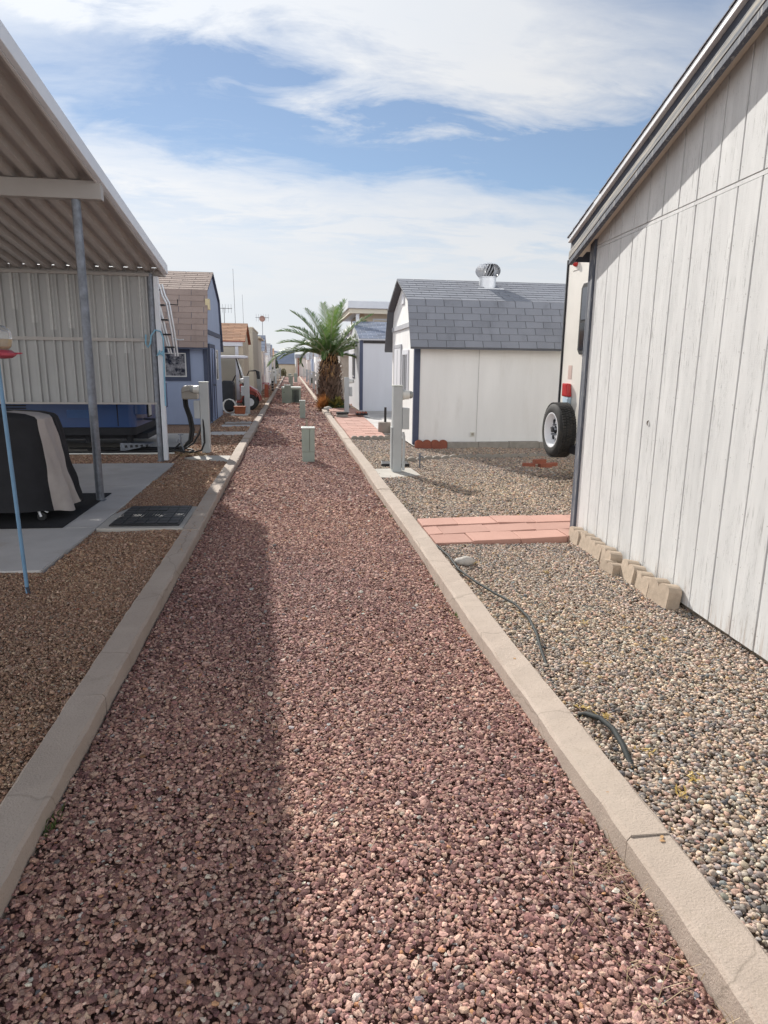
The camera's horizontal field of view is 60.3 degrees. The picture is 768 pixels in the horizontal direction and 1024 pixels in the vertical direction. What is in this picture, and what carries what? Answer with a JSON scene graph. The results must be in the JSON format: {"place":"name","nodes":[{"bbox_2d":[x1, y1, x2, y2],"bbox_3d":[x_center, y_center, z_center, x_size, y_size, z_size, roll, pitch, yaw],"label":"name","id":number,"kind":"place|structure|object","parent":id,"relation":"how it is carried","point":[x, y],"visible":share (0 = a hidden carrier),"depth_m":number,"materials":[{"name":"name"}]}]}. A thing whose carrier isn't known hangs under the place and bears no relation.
{"place":"outdoors","nodes":[
{"label":"outdoors","id":0,"kind":"place"},
{"bbox_2d":[0,376,282,803],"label":"yard","id":1,"kind":"structure","parent":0,"point":[178,428],"depth_m":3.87,"materials":[{"name":"gravel"}]},
{"bbox_2d":[0,366,30,595],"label":"shepherd hook","id":2,"kind":"object","parent":1,"relation":"on","point":[13,483],"visible":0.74,"depth_m":4.35,"materials":[{"name":"blue paint"}]},
{"bbox_2d":[0,325,22,358],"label":"hummingbird feeder","id":3,"kind":"object","parent":2,"relation":"hanging from","point":[5,341],"visible":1,"depth_m":4.01,"materials":[{"name":"plastic"}]},
{"bbox_2d":[0,463,173,576],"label":"patio slab","id":4,"kind":"structure","parent":1,"relation":"on","point":[46,549],"depth_m":6.37,"materials":[{"name":"concrete"}]},
{"bbox_2d":[0,493,110,528],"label":"floor mat","id":5,"kind":"object","parent":4,"relation":"on","point":[55,519],"visible":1,"depth_m":6.60,"materials":[{"name":"rubber"}]},
{"bbox_2d":[0,409,83,519],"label":"covered grill","id":6,"kind":"object","parent":5,"relation":"on","point":[46,478],"visible":0.99,"depth_m":6.34,"materials":[{"name":"black fabric"}]},
{"bbox_2d":[0,20,168,500],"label":"carport","id":7,"kind":"object","parent":4,"relation":"on","point":[79,317],"visible":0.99,"depth_m":9.57,"materials":[{"name":"metal"}]},
{"bbox_2d":[145,329,165,405],"bbox_3d":[-3.534,-2.232,10.241,0.286,1.161,0.046,-3,13,-15],"label":"blue rope","id":8,"kind":"object","parent":7,"relation":"attached to","point":[163,358],"visible":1,"depth_m":10.21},
{"bbox_2d":[69,452,174,454],"bbox_3d":[-4.707,-1.002,11.310,2.182,0.034,0.042,-1,13,-6],"label":"white hose","id":9,"kind":"object","parent":1,"relation":"on","point":[112,453],"visible":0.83,"depth_m":11.31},
{"bbox_2d":[66,433,196,452],"bbox_3d":[-7.887,-1.302,12.791,7.894,0.082,3.550,-1,13,-8],"label":"motorhome pad","id":10,"kind":"object","parent":1,"relation":"on","point":[173,438],"visible":0.18,"depth_m":13.17,"materials":[{"name":"concrete"}]},
{"bbox_2d":[0,267,183,442],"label":"blue motorhome","id":11,"kind":"object","parent":10,"relation":"on","point":[130,422],"visible":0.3,"depth_m":11.57,"materials":[{"name":"paint"}]},
{"bbox_2d":[66,410,88,417],"bbox_3d":[-5.233,-1.698,11.444,0.500,0.140,0.007,-1,13,-8],"label":"access door","id":12,"kind":"structure","parent":11,"relation":"in","point":[70,413],"depth_m":11.43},
{"bbox_2d":[69,446,194,450],"bbox_3d":[-4.515,-1.197,12.017,2.324,0.111,0.525,3,13,9],"label":"power cord","id":13,"kind":"object","parent":10,"relation":"on","point":[113,447],"visible":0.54,"depth_m":11.97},
{"bbox_2d":[120,441,153,450],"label":"levelling ramp","id":14,"kind":"structure","parent":10,"relation":"on","point":[125,445],"depth_m":11.73,"materials":[{"name":"metal"}]},
{"bbox_2d":[87,385,198,450],"bbox_3d":[-4.285,-1.672,11.746,1.960,1.159,0.194,-1,13,-8],"label":"hose","id":15,"kind":"object","parent":10,"relation":"on","point":[186,394],"visible":0.78,"depth_m":11.80,"materials":[{"name":"black plastic"}]},
{"bbox_2d":[96,506,196,532],"bbox_3d":[-2.376,0.094,6.733,0.802,0.098,1.049,-1,13,-8],"label":"concrete slab","id":16,"kind":"object","parent":1,"relation":"on","point":[104,527],"visible":0.33,"depth_m":6.28,"materials":[{"name":"concrete"}]},
{"bbox_2d":[109,505,191,526],"bbox_3d":[-2.351,0.031,6.728,0.652,0.025,0.880,-1,13,-8],"label":"floor mat","id":17,"kind":"object","parent":16,"relation":"on","point":[154,516],"visible":1,"depth_m":6.62,"materials":[{"name":"black rubber"}]},
{"bbox_2d":[153,271,222,424],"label":"blue shed","id":18,"kind":"structure","parent":1,"relation":"on","point":[196,313],"depth_m":17.01,"materials":[{"name":"blue painted siding"},{"name":"brown asphalt shingle"}]},
{"bbox_2d":[158,349,190,380],"bbox_3d":[-5.389,-3.764,16.894,0.845,0.800,0.032,-1,13,-8],"label":"window","id":19,"kind":"structure","parent":18,"relation":"in","point":[177,368],"depth_m":16.92,"materials":[{"name":"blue glass"}]},
{"bbox_2d":[210,348,216,420],"bbox_3d":[-4.621,-3.480,18.015,0.123,1.920,1.100,-1,13,-8],"label":"door","id":20,"kind":"structure","parent":18,"relation":"in","point":[212,355],"depth_m":17.98,"materials":[{"name":"blue paint"}]},
{"bbox_2d":[215,348,218,381],"bbox_3d":[-4.833,-4.251,19.107,0.028,0.970,0.720,-1,13,-8],"label":"window","id":21,"kind":"structure","parent":18,"relation":"in","point":[216,349],"depth_m":19.19,"materials":[{"name":"grey"}]},
{"bbox_2d":[190,381,210,452],"bbox_3d":[-3.237,-1.639,11.654,0.321,1.300,0.198,-1,13,-8],"label":"meter post","id":22,"kind":"object","parent":1,"relation":"on","point":[201,407],"visible":0.93,"depth_m":11.55,"materials":[{"name":"grey metal"}]},
{"bbox_2d":[69,425,200,452],"bbox_3d":[-4.648,-1.306,11.479,2.956,0.555,0.102,-1,13,-8],"label":"power cord","id":23,"kind":"object","parent":22,"relation":"attached to","point":[136,451],"visible":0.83,"depth_m":11.56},
{"bbox_2d":[174,419,205,452],"bbox_3d":[-3.416,-1.335,11.574,0.552,0.588,0.202,-1,13,-8],"label":"power cord","id":24,"kind":"object","parent":22,"relation":"hanging from","point":[175,450],"visible":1,"depth_m":11.60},
{"bbox_2d":[184,455,229,461],"bbox_3d":[-2.825,-0.887,11.193,0.902,0.080,0.598,7,14,25],"label":"pedestal pad","id":25,"kind":"object","parent":1,"relation":"on","point":[215,458],"visible":0.47,"depth_m":11.06,"materials":[{"name":"concrete"}]},
{"bbox_2d":[222,380,235,410],"bbox_3d":[-5.129,-3.843,21.818,0.419,0.978,0.550,-1,13,-8],"label":"storage bin","id":26,"kind":"object","parent":1,"relation":"on","point":[228,389],"visible":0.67,"depth_m":21.55,"materials":[{"name":"black plastic"}]},
{"bbox_2d":[211,421,251,434],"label":"stepping slabs","id":27,"kind":"structure","parent":1,"relation":"on","point":[230,433],"depth_m":16.77,"materials":[{"name":"concrete"}]},
{"bbox_2d":[221,323,250,405],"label":"tan shed","id":28,"kind":"structure","parent":1,"relation":"on","point":[236,338],"depth_m":23.94,"materials":[{"name":"paint"}]},
{"bbox_2d":[221,347,236,404],"bbox_3d":[-6.573,-4.867,23.819,2.420,2.160,0.043,-1,13,-8],"label":"door","id":29,"kind":"structure","parent":28,"relation":"in","point":[228,366],"depth_m":23.85,"materials":[{"name":"beige paint"}]},
{"bbox_2d":[231,413,247,415],"bbox_3d":[-4.493,-3.035,20.563,0.510,0.045,0.400,-1,13,-8],"label":"white board","id":30,"kind":"object","parent":1,"relation":"on","point":[234,414],"visible":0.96,"depth_m":20.38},
{"bbox_2d":[233,406,245,413],"bbox_3d":[-4.478,-3.174,20.544,0.370,0.234,0.280,-1,13,-8],"label":"planter","id":31,"kind":"object","parent":30,"relation":"on","point":[239,409],"visible":1,"depth_m":20.43,"materials":[{"name":"ceramic"}]},
{"bbox_2d":[221,355,261,409],"bbox_3d":[-5.470,-4.532,23.106,2.299,1.840,1.250,-1,13,-8],"label":"golf cart","id":32,"kind":"object","parent":1,"relation":"on","point":[255,397],"visible":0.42,"depth_m":22.83,"materials":[{"name":"metal"}]},
{"bbox_2d":[239,376,249,413],"bbox_3d":[-4.444,-3.692,21.038,0.336,1.235,0.198,-1,13,-8],"label":"meter post","id":33,"kind":"object","parent":1,"relation":"on","point":[245,390],"visible":0.92,"depth_m":20.93,"materials":[{"name":"grey metal"}]},
{"bbox_2d":[248,327,258,388],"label":"tall beige house","id":34,"kind":"structure","parent":1,"relation":"on","point":[253,354],"depth_m":30.89,"materials":[{"name":"beige paint"}]},
{"bbox_2d":[256,371,260,393],"bbox_3d":[-6.381,-6.446,33.337,0.356,1.265,0.208,-1,13,-8],"label":"meter post","id":35,"kind":"object","parent":1,"relation":"on","point":[259,385],"visible":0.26,"depth_m":33.26,"materials":[{"name":"grey metal"}]},
{"bbox_2d":[258,336,263,390],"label":"cream house","id":36,"kind":"structure","parent":1,"relation":"on","point":[260,338],"depth_m":39.12,"materials":[{"name":"beige paint"}]},
{"bbox_2d":[258,335,266,388],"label":"shed","id":37,"kind":"structure","parent":1,"relation":"on","point":[263,348],"depth_m":42.96,"materials":[{"name":"white"}]},
{"bbox_2d":[264,384,268,397],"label":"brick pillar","id":38,"kind":"structure","parent":1,"relation":"on","point":[266,393],"depth_m":31.34,"materials":[{"name":"red brick"}]},
{"bbox_2d":[265,343,271,384],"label":"shed","id":39,"kind":"structure","parent":1,"relation":"on","point":[267,360],"depth_m":49.33,"materials":[{"name":"white"}]},
{"bbox_2d":[274,351,294,376],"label":"end house","id":40,"kind":"structure","parent":0,"point":[287,362],"depth_m":94.92,"materials":[{"name":"beige paint"}]},
{"bbox_2d":[295,354,305,376],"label":"end house","id":41,"kind":"structure","parent":0,"point":[299,370],"depth_m":94.00,"materials":[{"name":"white"}]},
{"bbox_2d":[305,353,310,379],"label":"shed","id":42,"kind":"structure","parent":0,"point":[308,364],"depth_m":72.89,"materials":[{"name":"white"}]},
{"bbox_2d":[309,352,313,379],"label":"shed","id":43,"kind":"structure","parent":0,"point":[311,358],"depth_m":62.48,"materials":[{"name":"white"}]},
{"bbox_2d":[306,383,352,406],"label":"red gravel","id":44,"kind":"structure","parent":0,"point":[311,388],"depth_m":44.16,"materials":[{"name":"gravel"}]},
{"bbox_2d":[0,377,726,1023],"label":"alley","id":45,"kind":"structure","parent":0,"point":[140,947],"depth_m":2.14,"materials":[{"name":"gravel"}]},
{"bbox_2d":[284,385,290,403],"bbox_3d":[-4.046,-4.920,27.702,0.312,0.810,0.276,-1,13,-8],"label":"utility pedestal","id":46,"kind":"object","parent":45,"relation":"on","point":[287,392],"visible":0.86,"depth_m":27.57,"materials":[{"name":"green metal"}]},
{"bbox_2d":[281,386,300,402],"bbox_3d":[-4.002,-5.062,28.531,0.860,0.690,0.850,-1,13,-8],"label":"utility cabinet","id":47,"kind":"object","parent":45,"relation":"on","point":[295,394],"visible":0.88,"depth_m":28.18,"materials":[{"name":"green metal"}]},
{"bbox_2d":[0,383,726,1023],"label":"red gravel","id":48,"kind":"structure","parent":45,"relation":"on","point":[278,433],"depth_m":2.38,"materials":[{"name":"gravel"}]},
{"bbox_2d":[35,803,64,851],"bbox_3d":[-1.168,1.087,2.294,0.121,0.060,0.217,-1,13,-8],"label":"weed","id":49,"kind":"object","parent":48,"relation":"on","point":[53,825],"visible":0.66,"depth_m":2.29,"materials":[{"name":"green plant"}]},
{"bbox_2d":[299,400,304,417],"bbox_3d":[-2.508,-3.136,20.250,0.207,0.575,0.186,-1,13,-8],"label":"utility pedestal","id":50,"kind":"object","parent":48,"relation":"on","point":[302,408],"visible":0.91,"depth_m":20.16,"materials":[{"name":"green metal"}]},
{"bbox_2d":[300,426,314,461],"bbox_3d":[-1.292,-1.136,11.187,0.247,0.605,0.216,-1,13,-8],"label":"utility pedestal","id":51,"kind":"object","parent":48,"relation":"on","point":[307,440],"visible":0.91,"depth_m":11.09,"materials":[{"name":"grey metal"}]},
{"bbox_2d":[309,429,314,451],"bbox_3d":[-1.219,-1.221,11.180,0.085,0.382,0.198,-1,13,-8],"label":"door","id":52,"kind":"structure","parent":51,"relation":"in","point":[311,431],"depth_m":11.09,"materials":[{"name":"green metal"}]},
{"bbox_2d":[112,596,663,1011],"bbox_3d":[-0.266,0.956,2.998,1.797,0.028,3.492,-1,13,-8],"label":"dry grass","id":53,"kind":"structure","parent":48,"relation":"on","point":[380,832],"depth_m":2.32,"materials":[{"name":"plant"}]},
{"bbox_2d":[509,829,739,1023],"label":"dry grass","id":54,"kind":"structure","parent":48,"relation":"on","point":[607,859],"depth_m":1.94,"materials":[{"name":"plant"}]},
{"bbox_2d":[0,0,733,365],"label":"sky","id":55,"kind":"structure","parent":0,"point":[301,154],"materials":[{"name":"blue"}]},
{"bbox_2d":[334,407,767,950],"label":"yard","id":56,"kind":"structure","parent":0,"point":[751,840],"depth_m":3.11,"materials":[{"name":"gravel"}]},
{"bbox_2d":[321,396,343,407],"bbox_3d":[-1.690,-3.791,23.691,1.469,0.948,1.450,-1,13,-8],"label":"leafy shrub","id":57,"kind":"object","parent":56,"relation":"on","point":[335,401],"visible":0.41,"depth_m":23.46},
{"bbox_2d":[329,407,363,416],"bbox_3d":[-1.329,-3.322,22.077,0.914,0.138,3.584,-1,13,-8],"label":"red paver landing","id":58,"kind":"object","parent":56,"relation":"on","point":[352,411],"visible":0.46,"depth_m":21.74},
{"bbox_2d":[344,377,353,411],"bbox_3d":[-1.123,-3.719,21.293,0.326,1.235,0.198,-1,13,-8],"label":"meter post","id":59,"kind":"object","parent":56,"relation":"on","point":[347,388],"visible":0.93,"depth_m":21.18,"materials":[{"name":"grey metal"}]},
{"bbox_2d":[334,416,384,438],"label":"red paver walk","id":60,"kind":"structure","parent":56,"relation":"on","point":[351,426],"depth_m":16.86,"materials":[{"name":"brick"}]},
{"bbox_2d":[351,436,370,439],"bbox_3d":[-0.488,-1.558,14.114,0.420,0.145,0.050,-2,13,-12],"label":"scalloped edging","id":61,"kind":"object","parent":56,"relation":"on","point":[361,437],"visible":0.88,"depth_m":14.09,"materials":[{"name":"grey concrete"}]},
{"bbox_2d":[349,321,392,410],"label":"white shed","id":62,"kind":"structure","parent":56,"relation":"on","point":[370,370],"depth_m":23.00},
{"bbox_2d":[352,353,354,377],"bbox_3d":[-1.157,-5.545,25.051,0.028,0.900,0.850,-1,13,-8],"label":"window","id":63,"kind":"structure","parent":62,"relation":"in","point":[353,359],"depth_m":25.04,"materials":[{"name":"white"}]},
{"bbox_2d":[361,411,391,434],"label":"slab","id":64,"kind":"structure","parent":56,"relation":"on","point":[374,418],"depth_m":20.24,"materials":[{"name":"concrete"}]},
{"bbox_2d":[378,407,390,432],"bbox_3d":[0.011,-2.163,15.549,0.300,0.600,0.300,-1,13,-8],"label":"concrete post base","id":65,"kind":"object","parent":64,"relation":"on","point":[384,426],"visible":0.87,"depth_m":15.47,"materials":[{"name":"grey concrete"}]},
{"bbox_2d":[371,435,389,439],"bbox_3d":[-0.069,-1.576,14.221,0.420,0.145,0.050,-2,13,-12],"label":"scalloped edging","id":66,"kind":"object","parent":56,"relation":"on","point":[381,437],"visible":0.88,"depth_m":14.19,"materials":[{"name":"grey concrete"}]},
{"bbox_2d":[381,461,409,466],"bbox_3d":[0.171,-0.759,10.569,0.445,0.070,0.312,0,12,-4],"label":"ground box","id":67,"kind":"object","parent":56,"relation":"on","point":[385,463],"visible":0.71,"depth_m":10.43,"materials":[{"name":"black plastic"}]},
{"bbox_2d":[375,468,419,477],"bbox_3d":[0.198,-0.537,9.737,0.605,0.094,0.889,-1,13,-8],"label":"meter pad","id":68,"kind":"object","parent":56,"relation":"on","point":[389,473],"visible":0.44,"depth_m":9.64,"materials":[{"name":"concrete"}]},
{"bbox_2d":[390,385,412,471],"bbox_3d":[0.262,-1.208,9.727,0.324,1.300,0.205,-1,13,-8],"label":"meter post","id":69,"kind":"object","parent":68,"relation":"on","point":[400,417],"visible":0.95,"depth_m":9.64,"materials":[{"name":"grey metal"}]},
{"bbox_2d":[394,348,399,384],"bbox_3d":[0.292,-2.677,14.647,0.024,1.840,0.840,-1,13,-8],"label":"door","id":70,"kind":"structure","parent":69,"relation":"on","point":[396,351],"depth_m":14.50,"materials":[{"name":"white"}]},
{"bbox_2d":[415,440,430,448],"bbox_3d":[0.751,-1.299,12.764,0.315,0.190,0.050,-1,13,-8],"label":"red edging","id":71,"kind":"object","parent":56,"relation":"on","point":[426,444],"visible":0.86,"depth_m":12.74,"materials":[{"name":"brick"}]},
{"bbox_2d":[424,455,449,459],"bbox_3d":[0.905,-0.892,11.325,0.475,0.150,0.055,-2,13,-13],"label":"scalloped edging","id":72,"kind":"object","parent":56,"relation":"on","point":[436,457],"visible":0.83,"depth_m":11.29,"materials":[{"name":"grey concrete"}]},
{"bbox_2d":[431,440,446,449],"bbox_3d":[1.068,-1.304,12.808,0.315,0.190,0.050,-1,13,-8],"label":"red edging","id":73,"kind":"object","parent":56,"relation":"on","point":[437,444],"visible":0.85,"depth_m":12.78,"materials":[{"name":"brick"}]},
{"bbox_2d":[328,405,574,520],"bbox_3d":[0.971,-2.045,16.442,4.171,0.111,19.640,-1,13,-8],"label":"river rock","id":74,"kind":"object","parent":56,"relation":"on","point":[435,476],"visible":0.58,"depth_m":9.05,"materials":[{"name":"gravel"}]},
{"bbox_2d":[538,463,551,467],"bbox_3d":[2.563,-0.742,10.517,0.200,0.065,0.095,-2,13,-13],"label":"clay brick","id":75,"kind":"object","parent":74,"relation":"on","point":[545,465],"visible":0.96,"depth_m":10.48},
{"bbox_2d":[532,459,545,463],"bbox_3d":[2.479,-0.808,10.532,0.200,0.065,0.095,-4,13,-19],"label":"clay brick","id":76,"kind":"object","parent":75,"relation":"on","point":[537,461],"visible":1,"depth_m":10.49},
{"bbox_2d":[449,454,474,457],"bbox_3d":[1.363,-0.929,11.516,0.475,0.150,0.055,-2,13,-13],"label":"scalloped edging","id":77,"kind":"object","parent":56,"relation":"on","point":[463,455],"visible":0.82,"depth_m":11.49,"materials":[{"name":"grey concrete"}]},
{"bbox_2d":[447,442,477,449],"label":"foundation block","id":78,"kind":"structure","parent":56,"relation":"on","point":[461,444],"depth_m":12.85,"materials":[{"name":"grey concrete"}]},
{"bbox_2d":[384,279,565,445],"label":"gambrel shed","id":79,"kind":"structure","parent":56,"relation":"on","point":[471,362],"depth_m":12.78,"materials":[{"name":"white"}]},
{"bbox_2d":[401,349,408,389],"bbox_3d":[0.429,-2.857,13.613,0.028,0.940,0.740,-1,13,-8],"label":"window","id":80,"kind":"structure","parent":79,"relation":"in","point":[405,353],"depth_m":13.52,"materials":[{"name":"white"}]},
{"bbox_2d":[475,263,501,288],"bbox_3d":[2.130,-4.778,13.508,0.540,0.596,0.514,-1,13,-8],"label":"turbine vent","id":81,"kind":"object","parent":79,"relation":"on","point":[487,274],"visible":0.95,"depth_m":13.37,"materials":[{"name":"metal"}]},
{"bbox_2d":[478,441,508,447],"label":"foundation block","id":82,"kind":"structure","parent":56,"relation":"on","point":[498,444],"depth_m":12.94,"materials":[{"name":"grey concrete"}]},
{"bbox_2d":[417,514,570,547],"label":"red paver path","id":83,"kind":"structure","parent":56,"relation":"on","point":[511,529],"depth_m":6.28,"materials":[{"name":"brick"}]},
{"bbox_2d":[508,441,538,447],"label":"foundation block","id":84,"kind":"structure","parent":56,"relation":"on","point":[524,444],"depth_m":13.02,"materials":[{"name":"grey concrete"}]},
{"bbox_2d":[542,260,588,461],"bbox_3d":[6.077,-1.877,8.646,7.545,3.160,2.472,-1,13,-8],"label":"motorhome","id":85,"kind":"object","parent":56,"relation":"on","point":[559,426],"visible":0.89,"depth_m":8.89,"materials":[{"name":"white plastic"}]},
{"bbox_2d":[577,282,587,354],"bbox_3d":[2.637,-2.443,8.287,0.034,0.900,0.840,-1,13,-8],"label":"window","id":86,"kind":"structure","parent":85,"relation":"in","point":[584,289],"depth_m":8.59,"materials":[{"name":"grey glass"}]},
{"bbox_2d":[568,526,587,545],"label":"edging stone","id":87,"kind":"object","parent":56,"relation":"on","point":[574,534],"visible":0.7,"depth_m":5.98,"materials":[{"name":"concrete"}]},
{"bbox_2d":[456,474,705,798],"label":"dry leaves","id":88,"kind":"object","parent":56,"relation":"on","point":[691,772],"visible":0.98,"depth_m":2.69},
{"bbox_2d":[577,532,601,555],"bbox_3d":[1.786,0.282,5.761,0.095,0.170,0.262,11,11,-7],"label":"edging stone","id":89,"kind":"object","parent":56,"relation":"on","point":[585,538],"visible":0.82,"depth_m":5.74,"materials":[{"name":"concrete"}]},
{"bbox_2d":[438,542,767,779],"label":"river rock","id":90,"kind":"object","parent":56,"relation":"on","point":[698,663],"visible":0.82,"depth_m":3.59,"materials":[{"name":"gravel"}]},
{"bbox_2d":[454,556,474,565],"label":"rock","id":91,"kind":"object","parent":90,"relation":"on","point":[466,561],"visible":0.98,"depth_m":5.24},
{"bbox_2d":[436,544,552,678],"bbox_3d":[0.736,0.573,4.560,0.182,0.068,2.573,-1,13,-9],"label":"drip hose","id":92,"kind":"object","parent":90,"relation":"on","point":[512,602],"visible":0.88,"depth_m":4.34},
{"bbox_2d":[587,540,609,560],"bbox_3d":[1.801,0.339,5.527,0.095,0.160,0.262,10,12,-5],"label":"edging stone","id":93,"kind":"object","parent":90,"relation":"on","point":[595,548],"visible":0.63,"depth_m":5.52,"materials":[{"name":"concrete"}]},
{"bbox_2d":[575,711,637,785],"bbox_3d":[0.960,0.968,2.794,0.079,0.089,0.532,-2,13,-11],"label":"drip hose","id":94,"kind":"object","parent":90,"relation":"on","point":[616,734],"visible":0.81,"depth_m":2.79,"materials":[{"name":"rubber"}]},
{"bbox_2d":[599,559,620,577],"bbox_3d":[1.766,0.444,5.128,0.095,0.125,0.200,6,11,-10],"label":"edging stone","id":95,"kind":"object","parent":90,"relation":"on","point":[612,567],"visible":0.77,"depth_m":5.07,"materials":[{"name":"concrete"}]},
{"bbox_2d":[599,546,622,562],"bbox_3d":[1.814,0.382,5.301,0.095,0.172,0.262,7,12,-1],"label":"edging stone","id":96,"kind":"object","parent":90,"relation":"on","point":[611,553],"visible":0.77,"depth_m":5.22,"materials":[{"name":"concrete"}]},
{"bbox_2d":[619,559,646,586],"bbox_3d":[1.849,0.464,4.920,0.095,0.178,0.262,10,12,-1],"label":"edging stone","id":97,"kind":"object","parent":90,"relation":"on","point":[629,568],"visible":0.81,"depth_m":4.88,"materials":[{"name":"concrete"}]},
{"bbox_2d":[633,570,653,596],"bbox_3d":[1.863,0.523,4.689,0.095,0.162,0.262,8,12,-2],"label":"edging stone","id":98,"kind":"object","parent":90,"relation":"on","point":[641,581],"visible":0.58,"depth_m":4.69,"materials":[{"name":"concrete"}]},
{"bbox_2d":[646,577,681,613],"bbox_3d":[1.882,0.560,4.459,0.095,0.190,0.262,6,11,-9],"label":"edging stone","id":99,"kind":"object","parent":90,"relation":"on","point":[666,594],"visible":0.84,"depth_m":4.37,"materials":[{"name":"concrete"}]},
{"bbox_2d":[567,0,767,665],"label":"white shed","id":100,"kind":"structure","parent":56,"relation":"on","point":[667,236],"depth_m":4.21,"materials":[{"name":"paint"}]},
{"bbox_2d":[625,768,767,954],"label":"river rock","id":101,"kind":"object","parent":56,"relation":"on","point":[738,905],"visible":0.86,"depth_m":2.27,"materials":[{"name":"gravel"}]},
{"label":"ground","id":102,"kind":"structure","parent":0,"visible":0},
{"bbox_2d":[0,376,284,918],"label":"kerb","id":103,"kind":"structure","parent":102,"relation":"on","point":[33,798],"depth_m":2.91,"materials":[{"name":"concrete"}]},
{"bbox_2d":[266,299,373,404],"bbox_3d":[-2.059,-5.766,24.279,3.523,3.984,3.397,8,15,31],"label":"palm tree","id":104,"kind":"object","parent":102,"relation":"on","point":[331,350],"visible":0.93,"depth_m":23.91,"materials":[{"name":"plant"}]},
{"bbox_2d":[311,393,332,410],"bbox_3d":[-2.204,-3.949,23.707,1.290,0.762,1.154,-1,13,-8],"label":"spiky shrub","id":105,"kind":"object","parent":102,"relation":"on","point":[322,403],"visible":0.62,"depth_m":23.62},
{"bbox_2d":[299,376,767,1023],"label":"kerb","id":106,"kind":"structure","parent":102,"relation":"on","point":[711,934],"depth_m":2.27,"materials":[{"name":"concrete"}]},
{"label":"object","id":107,"kind":"structure","parent":0,"visible":0},
{"bbox_2d":[312,353,319,383],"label":"shed","id":108,"kind":"structure","parent":107,"relation":"on","point":[315,356],"depth_m":53.57,"materials":[{"name":"white"}]},
{"bbox_2d":[337,333,348,396],"bbox_3d":[0.390,-8.004,36.020,6.200,3.309,6.612,-1,13,-8],"label":"grey bungalow","id":109,"kind":"object","parent":107,"relation":"on","point":[344,363],"visible":0.02,"depth_m":32.80,"materials":[{"name":"white"}]},
{"bbox_2d":[338,301,389,324],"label":"flat roof house","id":110,"kind":"structure","parent":107,"relation":"on","point":[355,310],"depth_m":29.15,"materials":[{"name":"beige paint"}]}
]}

